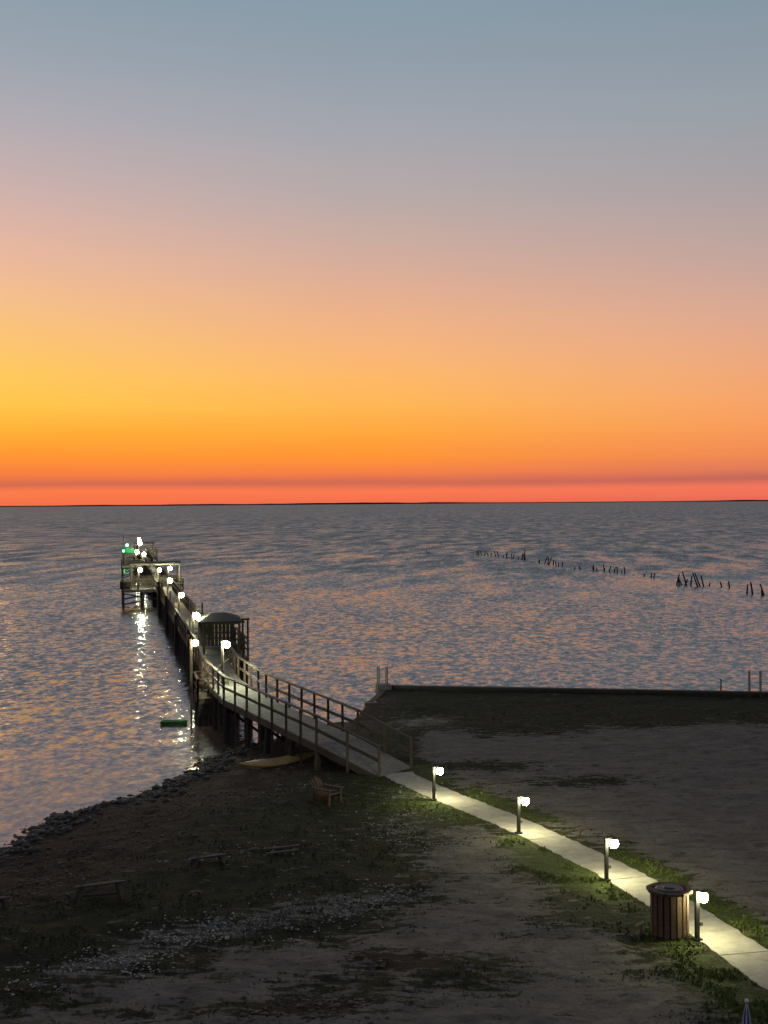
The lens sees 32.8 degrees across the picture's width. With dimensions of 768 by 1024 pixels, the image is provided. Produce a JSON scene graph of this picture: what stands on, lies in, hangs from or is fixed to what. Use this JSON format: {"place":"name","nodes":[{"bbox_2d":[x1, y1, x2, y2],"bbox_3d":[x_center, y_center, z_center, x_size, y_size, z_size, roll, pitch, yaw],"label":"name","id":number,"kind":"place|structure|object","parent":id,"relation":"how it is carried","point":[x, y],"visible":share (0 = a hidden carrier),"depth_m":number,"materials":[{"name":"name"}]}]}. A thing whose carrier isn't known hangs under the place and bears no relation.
{"place":"outdoors","nodes":[
{"label":"outdoors","id":0,"kind":"place"},
{"bbox_2d":[0,689,767,1023],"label":"ground","id":1,"kind":"structure","parent":0,"point":[692,801],"depth_m":34.65,"materials":[{"name":"brown soil"}]},
{"bbox_2d":[0,896,9,908],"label":"rustic bench","id":2,"kind":"object","parent":1,"relation":"on","point":[4,902],"visible":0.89,"depth_m":32.67,"materials":[{"name":"grey wood"}]},
{"bbox_2d":[74,880,124,906],"bbox_3d":[-7.177,9.627,32.965,1.256,0.599,0.623,-1,0,-17],"label":"rustic bench","id":3,"kind":"object","parent":1,"relation":"on","point":[80,895],"visible":0.94,"depth_m":32.91,"materials":[{"name":"grey wood"}]},
{"bbox_2d":[0,742,262,862],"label":"shoreline rocks","id":4,"kind":"object","parent":1,"relation":"on","point":[208,764],"visible":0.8,"depth_m":46.77,"materials":[{"name":"grey stone"}]},
{"bbox_2d":[0,727,389,1023],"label":"rocks","id":5,"kind":"object","parent":1,"relation":"on","point":[332,1004],"visible":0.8,"depth_m":34.91,"materials":[{"name":"grey stone"}]},
{"bbox_2d":[190,853,226,866],"bbox_3d":[-4.876,9.676,36.266,1.004,0.349,0.610,-1,0,-17],"label":"rustic bench","id":6,"kind":"object","parent":1,"relation":"on","point":[195,859],"visible":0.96,"depth_m":36.19,"materials":[{"name":"grey wood"}]},
{"bbox_2d":[2,778,510,995],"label":"shell fragments","id":7,"kind":"object","parent":1,"relation":"on","point":[125,956],"visible":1,"depth_m":30.54,"materials":[{"name":"white"}]},
{"bbox_2d":[238,752,314,767],"bbox_3d":[-4.209,9.866,51.728,3.400,0.324,0.680,-3,16,-28],"label":"kayak","id":8,"kind":"object","parent":1,"relation":"on","point":[276,761],"visible":0.91,"depth_m":51.66,"materials":[{"name":"yellow plastic"}]},
{"bbox_2d":[266,844,299,855],"bbox_3d":[-2.876,9.682,37.341,0.931,0.150,0.951,0,0,0],"label":"wooden bench","id":9,"kind":"object","parent":1,"relation":"on","point":[273,851],"visible":1,"depth_m":37.21,"materials":[{"name":"grey wood"}]},
{"bbox_2d":[306,776,344,805],"bbox_3d":[-1.994,9.326,43.655,1.137,0.874,0.760,0,0,38],"label":"adirondack chair","id":10,"kind":"object","parent":1,"relation":"on","point":[322,794],"visible":1,"depth_m":43.61,"materials":[{"name":"brown wood"}]},
{"bbox_2d":[430,766,442,800],"bbox_3d":[1.774,9.104,43.798,0.435,1.155,0.255,0,0,0],"label":"path lamp","id":11,"kind":"object","parent":1,"relation":"on","point":[439,770],"visible":1,"depth_m":43.77,"materials":[{"name":"metal"}]},
{"bbox_2d":[515,796,528,833],"bbox_3d":[4.154,9.116,39.298,0.435,1.155,0.255,0,0,0],"label":"path lamp","id":12,"kind":"object","parent":1,"relation":"on","point":[524,800],"visible":1,"depth_m":39.27,"materials":[{"name":"metal"}]},
{"bbox_2d":[364,683,767,707],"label":"seawall","id":13,"kind":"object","parent":1,"relation":"on","point":[381,689],"visible":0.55,"depth_m":68.22,"materials":[{"name":"concrete"}]},
{"bbox_2d":[377,665,387,684],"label":"seawall ladder","id":14,"kind":"object","parent":13,"relation":"attached to","point":[378,674],"visible":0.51,"depth_m":70.14,"materials":[{"name":"grey metal"}]},
{"bbox_2d":[748,669,761,696],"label":"seawall ladder","id":15,"kind":"object","parent":13,"relation":"attached to","point":[760,682],"visible":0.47,"depth_m":66.54,"materials":[{"name":"grey metal"}]},
{"bbox_2d":[385,772,767,989],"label":"footpath","id":16,"kind":"structure","parent":1,"relation":"on","point":[739,950],"depth_m":35.46,"materials":[{"name":"concrete"}]},
{"bbox_2d":[602,837,618,881],"bbox_3d":[5.955,9.136,34.348,0.435,1.155,0.255,0,0,0],"label":"path lamp","id":17,"kind":"object","parent":1,"relation":"on","point":[613,843],"visible":1,"depth_m":34.32,"materials":[{"name":"metal"}]},
{"bbox_2d":[635,921,646,936],"bbox_3d":[5.903,9.600,29.985,0.269,0.393,0.140,0,0,-9],"label":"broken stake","id":18,"kind":"object","parent":1,"relation":"on","point":[641,923],"visible":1,"depth_m":29.96,"materials":[{"name":"brown wood"}]},
{"bbox_2d":[646,882,692,938],"bbox_3d":[6.570,9.154,30.063,0.999,1.093,0.999,0,0,0],"label":"trash bin","id":19,"kind":"object","parent":1,"relation":"on","point":[669,909],"visible":1,"depth_m":29.73,"materials":[{"name":"brown wood"}]},
{"bbox_2d":[692,890,707,941],"bbox_3d":[7.181,9.158,29.648,0.367,1.155,0.255,0,0,0],"label":"path lamp","id":20,"kind":"object","parent":1,"relation":"on","point":[700,896],"visible":1,"depth_m":29.62,"materials":[{"name":"metal"}]},
{"bbox_2d":[742,999,750,1023],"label":"patio umbrella","id":21,"kind":"object","parent":1,"relation":"on","point":[746,1017],"visible":1,"depth_m":19.63,"materials":[{"name":"blue fabric"}]},
{"bbox_2d":[0,501,767,846],"bbox_3d":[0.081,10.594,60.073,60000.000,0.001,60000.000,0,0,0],"label":"sea water","id":22,"kind":"structure","parent":0,"point":[340,603],"depth_m":132.77,"materials":[{"name":"grey liquid"}]},
{"bbox_2d":[160,719,186,724],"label":"green dinghy","id":23,"kind":"object","parent":22,"relation":"on","point":[173,722],"visible":1,"depth_m":65.25,"materials":[{"name":"plastic"}]},
{"bbox_2d":[120,535,412,776],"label":"fishing pier","id":24,"kind":"structure","parent":22,"relation":"in","point":[237,695],"depth_m":62.13,"materials":[{"name":"brown wood"}]},
{"bbox_2d":[138,568,141,589],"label":"pier lamp","id":25,"kind":"object","parent":24,"relation":"on","point":[139,569],"visible":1,"depth_m":138.99,"materials":[{"name":"white wood"}]},
{"bbox_2d":[167,566,171,587],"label":"pier lamp","id":26,"kind":"object","parent":24,"relation":"on","point":[169,568],"visible":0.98,"depth_m":139.99,"materials":[{"name":"white wood"}]},
{"bbox_2d":[167,578,171,594],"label":"pier lamp","id":27,"kind":"object","parent":24,"relation":"on","point":[169,580],"visible":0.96,"depth_m":117.99,"materials":[{"name":"white wood"}]},
{"bbox_2d":[178,592,183,612],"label":"pier lamp","id":28,"kind":"object","parent":24,"relation":"on","point":[181,594],"visible":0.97,"depth_m":98.99,"materials":[{"name":"white wood"}]},
{"bbox_2d":[190,639,197,724],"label":"pier lamp","id":29,"kind":"object","parent":24,"relation":"attached to","point":[194,642],"visible":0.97,"depth_m":65.11,"materials":[{"name":"brown wood"}]},
{"bbox_2d":[192,612,199,651],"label":"pier lamp","id":30,"kind":"object","parent":24,"relation":"on","point":[196,615],"visible":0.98,"depth_m":79.99,"materials":[{"name":"white wood"}]},
{"bbox_2d":[221,640,229,729],"bbox_3d":[-7.720,8.953,63.866,0.440,5.350,0.314,0,0,22],"label":"pier lamp","id":31,"kind":"object","parent":24,"relation":"attached to","point":[226,644],"visible":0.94,"depth_m":63.80,"materials":[{"name":"brown wood"}]},
{"bbox_2d":[426,549,764,594],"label":"old pier pilings","id":32,"kind":"object","parent":22,"relation":"in","point":[678,582],"visible":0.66,"depth_m":171.39,"materials":[{"name":"brown wood"}]},
{"bbox_2d":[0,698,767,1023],"bbox_3d":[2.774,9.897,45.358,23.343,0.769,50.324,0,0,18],"label":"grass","id":33,"kind":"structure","parent":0,"point":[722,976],"depth_m":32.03,"materials":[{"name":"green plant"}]},
{"bbox_2d":[0,500,767,506],"bbox_3d":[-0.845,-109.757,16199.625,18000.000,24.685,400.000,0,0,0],"label":"distant shoreline","id":34,"kind":"structure","parent":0,"point":[366,503],"depth_m":15999.66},
{"bbox_2d":[0,0,767,505],"label":"sky","id":35,"kind":"structure","parent":0,"point":[252,251],"materials":[{"name":"orange"}]}
]}

